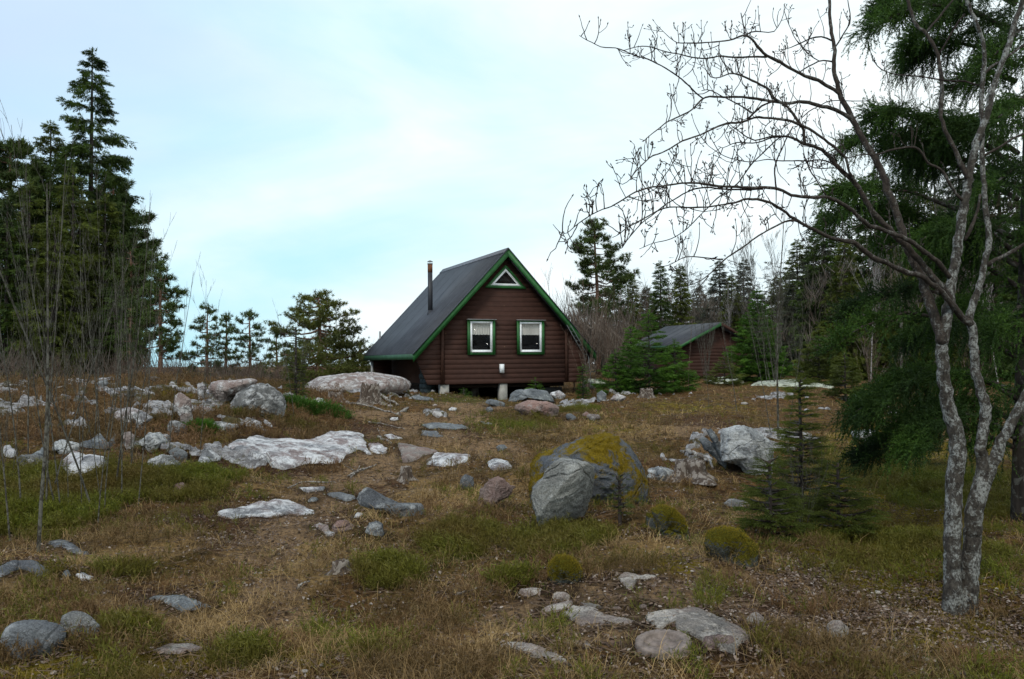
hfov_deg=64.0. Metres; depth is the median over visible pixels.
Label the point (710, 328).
bare shrub
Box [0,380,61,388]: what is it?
dead branch
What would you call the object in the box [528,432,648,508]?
boulder
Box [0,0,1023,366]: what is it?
sky
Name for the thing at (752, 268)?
bare tree
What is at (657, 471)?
boulder
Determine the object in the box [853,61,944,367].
bare tree
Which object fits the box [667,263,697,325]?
spruce tree
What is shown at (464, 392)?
young spruce
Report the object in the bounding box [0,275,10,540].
sapling
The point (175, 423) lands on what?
boulder
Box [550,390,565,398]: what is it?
stone
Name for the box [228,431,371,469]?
rock slab
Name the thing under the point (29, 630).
boulder
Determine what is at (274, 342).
pine tree
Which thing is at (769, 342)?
bare shrub
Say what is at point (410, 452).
rock slab
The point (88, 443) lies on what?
rock outcrop
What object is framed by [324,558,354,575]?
stump
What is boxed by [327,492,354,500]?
rock slab
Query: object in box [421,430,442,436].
rock slab
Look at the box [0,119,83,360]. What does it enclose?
spruce tree
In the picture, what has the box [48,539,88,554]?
rock slab
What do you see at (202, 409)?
boulder
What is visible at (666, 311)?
spruce tree
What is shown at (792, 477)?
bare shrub
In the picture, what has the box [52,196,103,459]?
sapling
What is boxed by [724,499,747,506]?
boulder
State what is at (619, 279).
pine tree
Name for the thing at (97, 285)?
sapling
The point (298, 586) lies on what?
dead branch
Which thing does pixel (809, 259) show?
spruce tree
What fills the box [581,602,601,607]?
rock slab
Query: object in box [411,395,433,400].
rock outcrop
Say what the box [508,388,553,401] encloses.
boulder
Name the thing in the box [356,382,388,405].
stump
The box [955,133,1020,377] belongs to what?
spruce tree
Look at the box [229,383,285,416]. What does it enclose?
boulder
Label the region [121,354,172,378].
osier bush
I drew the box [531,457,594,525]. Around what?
boulder
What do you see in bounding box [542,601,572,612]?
rock slab
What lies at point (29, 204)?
spruce tree
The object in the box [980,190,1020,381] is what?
spruce tree
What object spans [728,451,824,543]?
young spruce
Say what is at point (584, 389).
young spruce
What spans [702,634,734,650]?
stone
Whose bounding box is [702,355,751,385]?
young spruce
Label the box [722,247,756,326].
bare tree
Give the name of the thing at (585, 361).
bare shrub
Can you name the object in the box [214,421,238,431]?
boulder
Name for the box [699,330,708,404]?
sapling
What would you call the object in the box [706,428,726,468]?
boulder
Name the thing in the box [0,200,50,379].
spruce tree
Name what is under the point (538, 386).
young spruce
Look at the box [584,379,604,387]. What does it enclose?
boulder
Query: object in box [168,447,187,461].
boulder
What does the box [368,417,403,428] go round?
dead branch
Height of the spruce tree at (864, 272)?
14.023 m
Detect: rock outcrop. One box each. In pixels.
[3,445,15,456]
[31,447,42,455]
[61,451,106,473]
[81,433,115,449]
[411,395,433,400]
[709,376,743,383]
[751,379,833,387]
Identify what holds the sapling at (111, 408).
on the ground at (380, 486)
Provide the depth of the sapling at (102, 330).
11.80 m
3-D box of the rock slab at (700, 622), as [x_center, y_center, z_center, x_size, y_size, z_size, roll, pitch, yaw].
[1.036,1.696,4.684,0.525,0.206,0.799,0,-2,-24]
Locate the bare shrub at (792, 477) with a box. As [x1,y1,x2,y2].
[770,437,835,530]
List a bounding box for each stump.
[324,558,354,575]
[327,391,351,403]
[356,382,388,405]
[396,466,417,484]
[637,388,656,398]
[638,512,657,530]
[665,458,717,484]
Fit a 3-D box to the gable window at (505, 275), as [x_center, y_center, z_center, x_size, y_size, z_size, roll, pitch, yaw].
[-0.202,-1.943,25.310,1.400,0.720,0.090,0,-2,-24]
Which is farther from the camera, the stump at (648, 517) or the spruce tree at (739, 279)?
the spruce tree at (739, 279)
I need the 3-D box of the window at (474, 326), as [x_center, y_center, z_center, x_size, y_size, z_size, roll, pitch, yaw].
[-0.925,-0.077,24.905,0.950,1.080,0.173,0,-2,-24]
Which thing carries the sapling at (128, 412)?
on the ground at (380, 486)
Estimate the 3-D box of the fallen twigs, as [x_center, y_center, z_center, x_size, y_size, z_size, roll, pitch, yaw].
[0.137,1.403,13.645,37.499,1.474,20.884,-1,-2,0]
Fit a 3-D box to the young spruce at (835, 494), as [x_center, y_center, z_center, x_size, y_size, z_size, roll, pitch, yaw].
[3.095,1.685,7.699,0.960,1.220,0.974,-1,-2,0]
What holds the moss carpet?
on the ground at (380, 486)
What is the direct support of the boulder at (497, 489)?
on the ground at (380, 486)
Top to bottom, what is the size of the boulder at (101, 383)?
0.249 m
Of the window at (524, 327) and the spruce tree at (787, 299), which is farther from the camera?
the spruce tree at (787, 299)
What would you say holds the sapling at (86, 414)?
on the ground at (380, 486)
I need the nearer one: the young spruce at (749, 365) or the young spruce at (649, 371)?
the young spruce at (649, 371)
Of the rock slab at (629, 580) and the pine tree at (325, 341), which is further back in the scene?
the pine tree at (325, 341)
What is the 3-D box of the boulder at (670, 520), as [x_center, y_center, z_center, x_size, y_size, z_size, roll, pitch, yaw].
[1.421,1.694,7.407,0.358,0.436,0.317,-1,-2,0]
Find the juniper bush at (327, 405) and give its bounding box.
[298,395,355,418]
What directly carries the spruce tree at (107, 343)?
on the ground at (380, 486)
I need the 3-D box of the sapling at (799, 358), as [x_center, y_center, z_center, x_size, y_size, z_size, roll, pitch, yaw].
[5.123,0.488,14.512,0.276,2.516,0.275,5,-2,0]
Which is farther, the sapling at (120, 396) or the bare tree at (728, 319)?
the bare tree at (728, 319)
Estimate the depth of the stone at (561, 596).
5.56 m
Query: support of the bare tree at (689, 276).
on the ground at (380, 486)
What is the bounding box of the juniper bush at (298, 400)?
[283,392,319,413]
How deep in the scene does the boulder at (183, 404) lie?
12.48 m
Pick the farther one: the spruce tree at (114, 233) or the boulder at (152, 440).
the spruce tree at (114, 233)
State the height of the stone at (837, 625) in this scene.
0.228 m
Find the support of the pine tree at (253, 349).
on the ground at (380, 486)
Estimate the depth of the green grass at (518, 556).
6.35 m
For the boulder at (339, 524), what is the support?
on the ground at (380, 486)
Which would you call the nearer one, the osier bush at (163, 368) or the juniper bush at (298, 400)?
the juniper bush at (298, 400)
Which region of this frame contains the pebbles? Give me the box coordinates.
[4,382,1022,678]
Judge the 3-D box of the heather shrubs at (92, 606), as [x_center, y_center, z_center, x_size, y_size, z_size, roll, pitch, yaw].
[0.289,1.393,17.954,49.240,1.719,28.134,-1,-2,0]
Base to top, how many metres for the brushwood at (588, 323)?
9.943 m
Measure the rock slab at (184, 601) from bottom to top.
0.181 m
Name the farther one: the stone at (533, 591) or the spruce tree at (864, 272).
the spruce tree at (864, 272)
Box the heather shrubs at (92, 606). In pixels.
[0,368,1023,678]
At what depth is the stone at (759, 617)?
4.77 m
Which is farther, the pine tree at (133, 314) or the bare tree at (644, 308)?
the bare tree at (644, 308)
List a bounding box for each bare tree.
[635,287,654,338]
[641,285,659,320]
[673,232,705,322]
[700,297,717,322]
[718,282,735,326]
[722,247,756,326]
[736,211,766,361]
[757,231,791,365]
[797,224,838,339]
[845,218,886,380]
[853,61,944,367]
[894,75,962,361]
[963,253,1001,381]
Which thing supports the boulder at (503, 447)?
on the ground at (380, 486)
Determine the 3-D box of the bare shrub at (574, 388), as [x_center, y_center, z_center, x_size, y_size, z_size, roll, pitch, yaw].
[2.374,-0.184,27.527,2.078,4.046,1.284,0,-2,0]
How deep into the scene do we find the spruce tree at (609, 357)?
49.75 m
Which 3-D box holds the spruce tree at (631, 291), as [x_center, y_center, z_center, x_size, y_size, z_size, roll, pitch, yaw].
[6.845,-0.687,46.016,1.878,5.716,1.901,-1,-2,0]
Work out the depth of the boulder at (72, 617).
4.69 m
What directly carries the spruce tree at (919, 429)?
on the ground at (380, 486)
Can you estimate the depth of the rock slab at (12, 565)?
5.99 m
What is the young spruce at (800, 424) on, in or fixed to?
on the ground at (380, 486)
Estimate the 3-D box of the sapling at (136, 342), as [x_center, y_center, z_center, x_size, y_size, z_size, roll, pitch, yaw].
[-4.213,0.052,9.350,0.553,3.488,0.546,3,-2,0]
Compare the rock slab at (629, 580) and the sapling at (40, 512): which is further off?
the sapling at (40, 512)
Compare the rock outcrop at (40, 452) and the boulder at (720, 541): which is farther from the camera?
the rock outcrop at (40, 452)
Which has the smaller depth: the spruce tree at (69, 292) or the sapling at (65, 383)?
the sapling at (65, 383)
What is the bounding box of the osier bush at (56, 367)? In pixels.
[38,349,87,378]
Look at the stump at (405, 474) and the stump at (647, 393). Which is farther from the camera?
the stump at (647, 393)
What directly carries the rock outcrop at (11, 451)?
on the ground at (380, 486)
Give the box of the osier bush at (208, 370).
[182,359,225,379]
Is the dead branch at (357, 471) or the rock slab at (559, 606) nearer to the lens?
the rock slab at (559, 606)
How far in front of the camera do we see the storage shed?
36.27 m
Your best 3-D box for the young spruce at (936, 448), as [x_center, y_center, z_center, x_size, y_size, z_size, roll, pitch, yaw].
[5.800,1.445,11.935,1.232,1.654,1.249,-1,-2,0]
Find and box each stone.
[308,497,317,501]
[432,410,442,417]
[485,399,504,406]
[519,587,540,595]
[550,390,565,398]
[552,592,569,600]
[566,413,575,420]
[610,394,625,401]
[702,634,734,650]
[746,612,766,624]
[826,620,848,639]
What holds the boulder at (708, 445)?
on the ground at (380, 486)
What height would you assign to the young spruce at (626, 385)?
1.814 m
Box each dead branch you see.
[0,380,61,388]
[287,481,335,488]
[296,581,309,589]
[344,464,376,476]
[352,386,395,413]
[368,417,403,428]
[377,428,394,449]
[380,393,399,405]
[396,407,408,415]
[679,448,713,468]
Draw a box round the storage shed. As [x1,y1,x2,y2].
[635,322,750,378]
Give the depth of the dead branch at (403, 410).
17.38 m
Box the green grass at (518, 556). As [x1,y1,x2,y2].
[0,382,1023,678]
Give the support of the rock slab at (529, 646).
on the ground at (380, 486)
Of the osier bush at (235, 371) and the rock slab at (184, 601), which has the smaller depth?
the rock slab at (184, 601)
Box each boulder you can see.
[0,619,65,659]
[16,454,42,466]
[52,439,80,453]
[60,611,99,641]
[97,380,107,386]
[114,407,142,422]
[123,431,134,449]
[136,412,152,429]
[139,432,167,452]
[147,454,181,466]
[162,400,172,408]
[167,420,186,435]
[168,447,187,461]
[174,392,192,422]
[193,406,211,416]
[197,383,206,400]
[208,378,257,401]
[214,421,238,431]
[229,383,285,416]
[307,372,410,394]
[332,520,354,532]
[356,487,424,516]
[365,521,383,535]
[460,474,473,488]
[478,476,514,506]
[496,444,506,450]
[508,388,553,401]
[515,400,558,416]
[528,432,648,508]
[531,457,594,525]
[546,552,584,584]
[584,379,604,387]
[587,414,599,419]
[597,390,606,401]
[635,629,691,659]
[647,466,672,480]
[650,504,688,538]
[699,436,722,465]
[702,525,758,567]
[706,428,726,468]
[720,425,773,474]
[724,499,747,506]
[851,429,872,438]
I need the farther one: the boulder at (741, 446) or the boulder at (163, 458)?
the boulder at (741, 446)
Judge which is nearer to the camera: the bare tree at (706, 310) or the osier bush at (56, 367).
the osier bush at (56, 367)
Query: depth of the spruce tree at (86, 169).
41.80 m
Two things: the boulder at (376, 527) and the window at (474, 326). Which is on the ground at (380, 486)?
the boulder at (376, 527)
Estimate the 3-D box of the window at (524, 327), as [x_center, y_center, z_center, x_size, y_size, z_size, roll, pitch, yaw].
[0.592,-0.072,25.569,0.980,1.080,0.174,0,-2,-24]
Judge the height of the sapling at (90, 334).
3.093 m
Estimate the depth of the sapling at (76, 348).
8.44 m
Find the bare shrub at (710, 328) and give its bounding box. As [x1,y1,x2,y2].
[693,301,717,379]
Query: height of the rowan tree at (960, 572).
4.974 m
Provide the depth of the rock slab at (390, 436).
14.50 m
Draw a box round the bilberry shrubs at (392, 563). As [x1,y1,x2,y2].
[0,373,1023,678]
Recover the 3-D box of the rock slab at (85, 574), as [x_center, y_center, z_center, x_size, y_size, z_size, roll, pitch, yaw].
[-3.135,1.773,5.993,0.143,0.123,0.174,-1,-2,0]
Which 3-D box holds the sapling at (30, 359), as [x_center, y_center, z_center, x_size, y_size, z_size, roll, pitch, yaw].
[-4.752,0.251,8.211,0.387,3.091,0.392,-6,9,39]
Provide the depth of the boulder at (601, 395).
20.85 m
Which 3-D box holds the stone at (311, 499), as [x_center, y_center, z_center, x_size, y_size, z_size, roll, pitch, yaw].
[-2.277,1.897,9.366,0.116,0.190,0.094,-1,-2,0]
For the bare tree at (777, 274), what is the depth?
46.10 m
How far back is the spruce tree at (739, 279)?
59.99 m
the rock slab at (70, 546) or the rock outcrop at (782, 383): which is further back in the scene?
the rock outcrop at (782, 383)
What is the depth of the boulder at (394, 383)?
20.36 m
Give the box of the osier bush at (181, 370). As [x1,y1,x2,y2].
[159,355,204,379]
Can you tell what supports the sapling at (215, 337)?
on the ground at (380, 486)
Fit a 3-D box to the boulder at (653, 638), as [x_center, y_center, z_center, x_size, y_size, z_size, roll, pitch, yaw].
[0.819,1.710,4.430,0.306,0.201,0.303,-1,-2,0]
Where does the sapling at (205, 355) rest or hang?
on the ground at (380, 486)
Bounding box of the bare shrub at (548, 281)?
[534,269,577,386]
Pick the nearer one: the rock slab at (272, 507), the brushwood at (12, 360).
the rock slab at (272, 507)
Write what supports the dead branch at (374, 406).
on the ground at (380, 486)
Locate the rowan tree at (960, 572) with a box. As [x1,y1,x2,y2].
[546,0,1023,615]
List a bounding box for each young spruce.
[282,325,313,396]
[458,387,472,396]
[525,377,544,389]
[575,364,591,398]
[591,349,636,395]
[601,471,643,525]
[610,309,683,393]
[612,324,651,390]
[651,338,701,392]
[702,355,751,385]
[722,288,797,382]
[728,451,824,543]
[754,374,841,524]
[781,454,892,547]
[789,324,849,382]
[818,351,869,402]
[878,393,946,468]
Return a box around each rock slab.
[0,560,48,576]
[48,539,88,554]
[62,570,70,577]
[76,572,90,580]
[149,595,210,611]
[155,643,201,653]
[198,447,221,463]
[218,499,313,518]
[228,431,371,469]
[300,486,324,492]
[314,523,333,535]
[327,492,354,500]
[368,443,386,453]
[384,434,402,439]
[398,443,436,462]
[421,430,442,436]
[422,422,467,428]
[427,452,469,466]
[488,458,511,469]
[501,641,571,665]
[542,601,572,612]
[562,605,634,625]
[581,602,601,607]
[618,572,656,588]
[645,607,749,653]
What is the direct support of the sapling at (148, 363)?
on the ground at (380, 486)
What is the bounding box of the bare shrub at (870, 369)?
[852,333,882,382]
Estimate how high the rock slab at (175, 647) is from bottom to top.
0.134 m
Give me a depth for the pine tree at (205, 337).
35.95 m
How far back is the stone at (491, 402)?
19.84 m
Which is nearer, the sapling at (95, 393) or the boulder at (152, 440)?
the sapling at (95, 393)
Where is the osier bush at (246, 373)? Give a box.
[232,367,260,379]
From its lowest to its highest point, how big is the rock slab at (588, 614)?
0.184 m
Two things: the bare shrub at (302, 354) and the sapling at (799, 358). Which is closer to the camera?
the sapling at (799, 358)
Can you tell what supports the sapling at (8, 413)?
on the ground at (380, 486)
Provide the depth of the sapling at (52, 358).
8.61 m
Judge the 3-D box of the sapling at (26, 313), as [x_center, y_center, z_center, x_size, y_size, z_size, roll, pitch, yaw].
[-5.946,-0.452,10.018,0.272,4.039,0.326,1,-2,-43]
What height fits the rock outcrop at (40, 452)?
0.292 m
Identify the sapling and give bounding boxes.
[0,100,60,502]
[0,265,90,501]
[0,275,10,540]
[0,290,21,502]
[0,350,25,465]
[1,213,53,499]
[10,294,44,471]
[13,136,38,453]
[28,156,81,551]
[45,122,77,503]
[51,284,75,502]
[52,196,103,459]
[55,223,140,483]
[57,335,71,434]
[59,238,108,502]
[65,315,99,494]
[70,229,99,432]
[79,137,119,455]
[85,303,101,464]
[92,230,114,433]
[97,270,136,525]
[104,244,136,500]
[104,290,133,506]
[114,175,128,443]
[116,193,173,481]
[120,244,141,455]
[122,322,148,458]
[123,204,175,503]
[124,264,139,431]
[131,242,176,463]
[169,256,199,448]
[189,264,221,451]
[210,289,222,382]
[273,303,293,414]
[688,307,694,388]
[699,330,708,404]
[710,285,736,410]
[736,278,770,432]
[760,203,792,438]
[789,297,812,424]
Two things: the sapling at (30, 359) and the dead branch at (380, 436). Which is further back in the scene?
the dead branch at (380, 436)
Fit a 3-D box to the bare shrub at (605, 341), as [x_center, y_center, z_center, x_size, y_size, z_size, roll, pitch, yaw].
[3.481,-0.280,28.838,1.288,4.060,2.085,0,-2,-12]
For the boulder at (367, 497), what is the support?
on the ground at (380, 486)
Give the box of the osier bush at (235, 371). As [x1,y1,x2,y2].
[213,359,249,379]
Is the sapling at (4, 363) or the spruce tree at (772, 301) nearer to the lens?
the sapling at (4, 363)
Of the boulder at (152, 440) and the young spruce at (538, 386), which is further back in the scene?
the young spruce at (538, 386)
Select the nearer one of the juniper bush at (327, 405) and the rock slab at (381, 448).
the rock slab at (381, 448)
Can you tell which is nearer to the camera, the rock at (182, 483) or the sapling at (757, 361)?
the rock at (182, 483)
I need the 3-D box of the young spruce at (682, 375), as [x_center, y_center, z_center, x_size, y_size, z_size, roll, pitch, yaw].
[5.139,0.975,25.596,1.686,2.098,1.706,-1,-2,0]
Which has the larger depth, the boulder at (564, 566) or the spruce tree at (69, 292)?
the spruce tree at (69, 292)
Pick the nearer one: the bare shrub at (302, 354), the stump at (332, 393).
the bare shrub at (302, 354)
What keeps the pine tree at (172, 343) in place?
on the ground at (380, 486)
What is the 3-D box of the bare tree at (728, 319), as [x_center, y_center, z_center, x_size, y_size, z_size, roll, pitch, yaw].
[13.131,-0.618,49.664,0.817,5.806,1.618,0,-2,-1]
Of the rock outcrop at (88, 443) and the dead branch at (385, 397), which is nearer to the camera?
the rock outcrop at (88, 443)
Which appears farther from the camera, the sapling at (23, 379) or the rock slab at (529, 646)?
the sapling at (23, 379)
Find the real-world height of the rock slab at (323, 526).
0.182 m
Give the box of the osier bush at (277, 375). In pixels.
[259,360,292,384]
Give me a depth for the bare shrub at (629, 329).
30.15 m
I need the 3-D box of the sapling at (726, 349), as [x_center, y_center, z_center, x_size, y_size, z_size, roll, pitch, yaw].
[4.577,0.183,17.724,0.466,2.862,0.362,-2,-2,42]
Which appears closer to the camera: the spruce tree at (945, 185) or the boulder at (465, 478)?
the boulder at (465, 478)
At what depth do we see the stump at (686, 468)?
10.48 m
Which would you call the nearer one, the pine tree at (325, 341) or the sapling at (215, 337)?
the sapling at (215, 337)
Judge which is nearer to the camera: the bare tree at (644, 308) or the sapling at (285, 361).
the sapling at (285, 361)
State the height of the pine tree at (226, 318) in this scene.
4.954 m
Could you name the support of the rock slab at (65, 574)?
on the ground at (380, 486)
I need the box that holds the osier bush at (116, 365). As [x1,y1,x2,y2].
[89,350,135,375]
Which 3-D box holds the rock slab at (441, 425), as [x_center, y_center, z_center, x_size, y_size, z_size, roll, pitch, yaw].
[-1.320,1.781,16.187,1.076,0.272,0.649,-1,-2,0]
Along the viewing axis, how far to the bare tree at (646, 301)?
50.35 m
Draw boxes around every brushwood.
[0,314,373,386]
[554,222,1017,373]
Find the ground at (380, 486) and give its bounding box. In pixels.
[0,366,1023,678]
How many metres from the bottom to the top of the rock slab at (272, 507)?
0.282 m
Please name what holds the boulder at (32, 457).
on the ground at (380, 486)
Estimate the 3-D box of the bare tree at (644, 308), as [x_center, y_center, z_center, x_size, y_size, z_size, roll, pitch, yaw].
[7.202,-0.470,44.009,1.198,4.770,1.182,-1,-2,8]
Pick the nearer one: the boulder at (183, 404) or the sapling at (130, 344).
the sapling at (130, 344)
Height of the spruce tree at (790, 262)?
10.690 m
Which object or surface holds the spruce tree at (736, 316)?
on the ground at (380, 486)
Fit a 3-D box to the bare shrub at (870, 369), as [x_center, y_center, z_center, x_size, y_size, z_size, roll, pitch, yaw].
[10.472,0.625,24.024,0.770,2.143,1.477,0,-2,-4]
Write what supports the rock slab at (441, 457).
on the ground at (380, 486)
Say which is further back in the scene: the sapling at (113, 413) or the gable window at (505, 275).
the gable window at (505, 275)
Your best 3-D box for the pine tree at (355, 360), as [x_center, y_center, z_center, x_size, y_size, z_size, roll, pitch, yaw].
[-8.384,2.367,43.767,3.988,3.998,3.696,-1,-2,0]
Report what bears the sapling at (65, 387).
on the ground at (380, 486)
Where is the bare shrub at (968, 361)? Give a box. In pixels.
[954,332,1000,394]
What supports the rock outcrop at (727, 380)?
on the ground at (380, 486)
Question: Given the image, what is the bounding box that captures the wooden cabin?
[363,248,596,399]
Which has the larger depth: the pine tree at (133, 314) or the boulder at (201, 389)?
the pine tree at (133, 314)
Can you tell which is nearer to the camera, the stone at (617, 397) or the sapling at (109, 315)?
the sapling at (109, 315)
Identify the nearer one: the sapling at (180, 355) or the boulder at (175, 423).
the sapling at (180, 355)
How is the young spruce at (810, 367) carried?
on the ground at (380, 486)
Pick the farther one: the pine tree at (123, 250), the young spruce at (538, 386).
the pine tree at (123, 250)
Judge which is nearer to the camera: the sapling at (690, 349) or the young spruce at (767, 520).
the young spruce at (767, 520)
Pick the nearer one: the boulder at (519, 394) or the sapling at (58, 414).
the sapling at (58, 414)
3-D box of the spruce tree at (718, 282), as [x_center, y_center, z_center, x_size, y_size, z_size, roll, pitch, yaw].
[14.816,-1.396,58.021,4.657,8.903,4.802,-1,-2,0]
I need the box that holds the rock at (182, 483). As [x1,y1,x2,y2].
[173,482,184,488]
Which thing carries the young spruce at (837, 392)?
on the ground at (380, 486)
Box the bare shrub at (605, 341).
[589,279,631,382]
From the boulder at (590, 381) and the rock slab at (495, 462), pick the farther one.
the boulder at (590, 381)
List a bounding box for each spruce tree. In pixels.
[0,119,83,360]
[0,181,64,374]
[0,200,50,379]
[9,210,95,382]
[31,47,152,362]
[31,167,119,376]
[65,194,141,378]
[85,282,145,378]
[601,314,618,371]
[622,279,644,366]
[637,285,659,337]
[645,260,676,333]
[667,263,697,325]
[691,285,710,321]
[697,258,736,325]
[718,272,754,374]
[733,257,760,356]
[756,275,791,372]
[771,239,808,337]
[775,270,802,366]
[783,210,866,375]
[791,244,822,373]
[797,0,1023,527]
[813,242,887,380]
[834,169,922,372]
[871,174,969,377]
[936,156,996,366]
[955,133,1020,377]
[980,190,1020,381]
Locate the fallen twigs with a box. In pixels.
[0,381,1023,678]
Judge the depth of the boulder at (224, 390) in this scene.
14.83 m
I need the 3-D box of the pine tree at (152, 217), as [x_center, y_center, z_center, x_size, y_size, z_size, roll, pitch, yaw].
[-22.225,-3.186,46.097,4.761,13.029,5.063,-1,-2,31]
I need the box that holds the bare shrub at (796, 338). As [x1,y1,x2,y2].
[780,301,822,372]
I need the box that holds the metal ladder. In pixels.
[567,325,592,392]
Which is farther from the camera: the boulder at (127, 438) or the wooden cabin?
the wooden cabin
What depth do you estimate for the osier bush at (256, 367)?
24.85 m
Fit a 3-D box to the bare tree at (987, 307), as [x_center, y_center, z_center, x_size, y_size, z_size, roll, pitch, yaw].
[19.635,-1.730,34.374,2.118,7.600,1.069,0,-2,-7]
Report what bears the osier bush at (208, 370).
on the ground at (380, 486)
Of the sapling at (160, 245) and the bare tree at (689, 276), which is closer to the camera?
the sapling at (160, 245)
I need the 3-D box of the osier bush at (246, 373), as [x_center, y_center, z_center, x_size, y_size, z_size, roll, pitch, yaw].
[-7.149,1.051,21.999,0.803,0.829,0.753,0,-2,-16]
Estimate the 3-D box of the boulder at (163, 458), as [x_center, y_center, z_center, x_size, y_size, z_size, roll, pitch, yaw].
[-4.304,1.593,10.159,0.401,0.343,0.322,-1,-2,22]
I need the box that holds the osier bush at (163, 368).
[140,360,175,377]
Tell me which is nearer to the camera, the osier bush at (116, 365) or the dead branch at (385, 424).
the dead branch at (385, 424)
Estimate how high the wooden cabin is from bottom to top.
5.410 m
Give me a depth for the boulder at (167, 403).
13.12 m
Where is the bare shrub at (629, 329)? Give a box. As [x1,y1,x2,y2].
[608,304,658,367]
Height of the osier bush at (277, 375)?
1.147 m
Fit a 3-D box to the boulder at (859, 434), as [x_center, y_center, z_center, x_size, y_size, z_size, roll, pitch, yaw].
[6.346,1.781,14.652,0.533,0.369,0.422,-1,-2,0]
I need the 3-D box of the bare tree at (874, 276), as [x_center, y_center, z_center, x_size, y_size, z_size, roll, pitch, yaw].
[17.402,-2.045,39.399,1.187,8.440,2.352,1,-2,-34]
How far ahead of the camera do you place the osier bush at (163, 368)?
23.91 m
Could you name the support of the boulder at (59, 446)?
on the ground at (380, 486)
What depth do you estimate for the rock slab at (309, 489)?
9.72 m
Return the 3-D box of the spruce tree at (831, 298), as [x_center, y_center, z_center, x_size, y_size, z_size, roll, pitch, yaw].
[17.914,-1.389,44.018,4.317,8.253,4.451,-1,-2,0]
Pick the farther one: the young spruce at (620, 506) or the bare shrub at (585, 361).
the bare shrub at (585, 361)
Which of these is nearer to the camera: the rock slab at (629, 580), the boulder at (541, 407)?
the rock slab at (629, 580)
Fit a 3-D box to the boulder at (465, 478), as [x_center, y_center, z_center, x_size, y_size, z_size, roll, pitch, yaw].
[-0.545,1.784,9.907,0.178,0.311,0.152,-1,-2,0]
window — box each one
[466,319,496,354]
[485,265,526,288]
[517,320,545,354]
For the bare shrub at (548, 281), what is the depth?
30.19 m
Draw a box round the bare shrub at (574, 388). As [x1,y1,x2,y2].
[554,277,608,391]
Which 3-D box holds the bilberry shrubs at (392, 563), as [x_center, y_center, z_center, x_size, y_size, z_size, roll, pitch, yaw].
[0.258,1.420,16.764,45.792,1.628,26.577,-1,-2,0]
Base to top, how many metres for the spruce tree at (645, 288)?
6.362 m
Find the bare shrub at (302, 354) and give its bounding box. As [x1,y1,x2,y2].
[283,324,316,394]
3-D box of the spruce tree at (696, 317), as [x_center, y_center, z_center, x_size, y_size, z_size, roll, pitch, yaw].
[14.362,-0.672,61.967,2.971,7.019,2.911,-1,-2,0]
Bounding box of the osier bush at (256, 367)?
[238,354,279,380]
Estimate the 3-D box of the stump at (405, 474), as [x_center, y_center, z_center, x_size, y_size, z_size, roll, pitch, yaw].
[-1.349,1.680,10.242,0.343,0.227,0.283,-2,-2,40]
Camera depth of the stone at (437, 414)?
16.92 m
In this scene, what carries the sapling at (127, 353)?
on the ground at (380, 486)
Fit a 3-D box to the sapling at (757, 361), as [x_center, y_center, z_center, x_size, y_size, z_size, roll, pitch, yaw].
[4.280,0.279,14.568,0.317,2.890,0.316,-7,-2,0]
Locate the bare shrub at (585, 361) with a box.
[562,303,616,394]
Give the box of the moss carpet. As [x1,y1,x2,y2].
[0,383,1023,678]
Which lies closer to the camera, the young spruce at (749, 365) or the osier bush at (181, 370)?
the osier bush at (181, 370)
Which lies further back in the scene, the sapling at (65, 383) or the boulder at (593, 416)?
the boulder at (593, 416)
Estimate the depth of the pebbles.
6.88 m
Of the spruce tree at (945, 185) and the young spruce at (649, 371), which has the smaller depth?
the young spruce at (649, 371)
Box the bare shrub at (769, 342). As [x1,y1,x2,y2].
[748,289,805,381]
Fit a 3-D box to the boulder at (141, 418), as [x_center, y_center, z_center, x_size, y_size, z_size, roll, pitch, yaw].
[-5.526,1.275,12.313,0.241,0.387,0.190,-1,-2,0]
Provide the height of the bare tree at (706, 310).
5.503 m
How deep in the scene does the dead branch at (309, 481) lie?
10.13 m
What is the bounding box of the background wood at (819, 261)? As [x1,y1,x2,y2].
[591,171,1013,371]
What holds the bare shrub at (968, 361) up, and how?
on the ground at (380, 486)
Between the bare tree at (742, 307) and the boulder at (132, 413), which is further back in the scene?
the bare tree at (742, 307)
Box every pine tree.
[0,135,61,334]
[79,171,163,330]
[95,231,172,372]
[108,294,148,374]
[125,260,189,377]
[177,301,233,378]
[211,310,241,376]
[227,309,274,378]
[259,330,289,380]
[262,288,375,384]
[338,351,370,371]
[564,215,641,374]
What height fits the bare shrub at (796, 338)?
3.447 m
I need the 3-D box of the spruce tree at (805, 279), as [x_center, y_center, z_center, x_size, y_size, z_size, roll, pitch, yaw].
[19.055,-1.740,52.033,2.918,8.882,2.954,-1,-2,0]
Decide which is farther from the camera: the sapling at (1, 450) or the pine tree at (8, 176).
the pine tree at (8, 176)

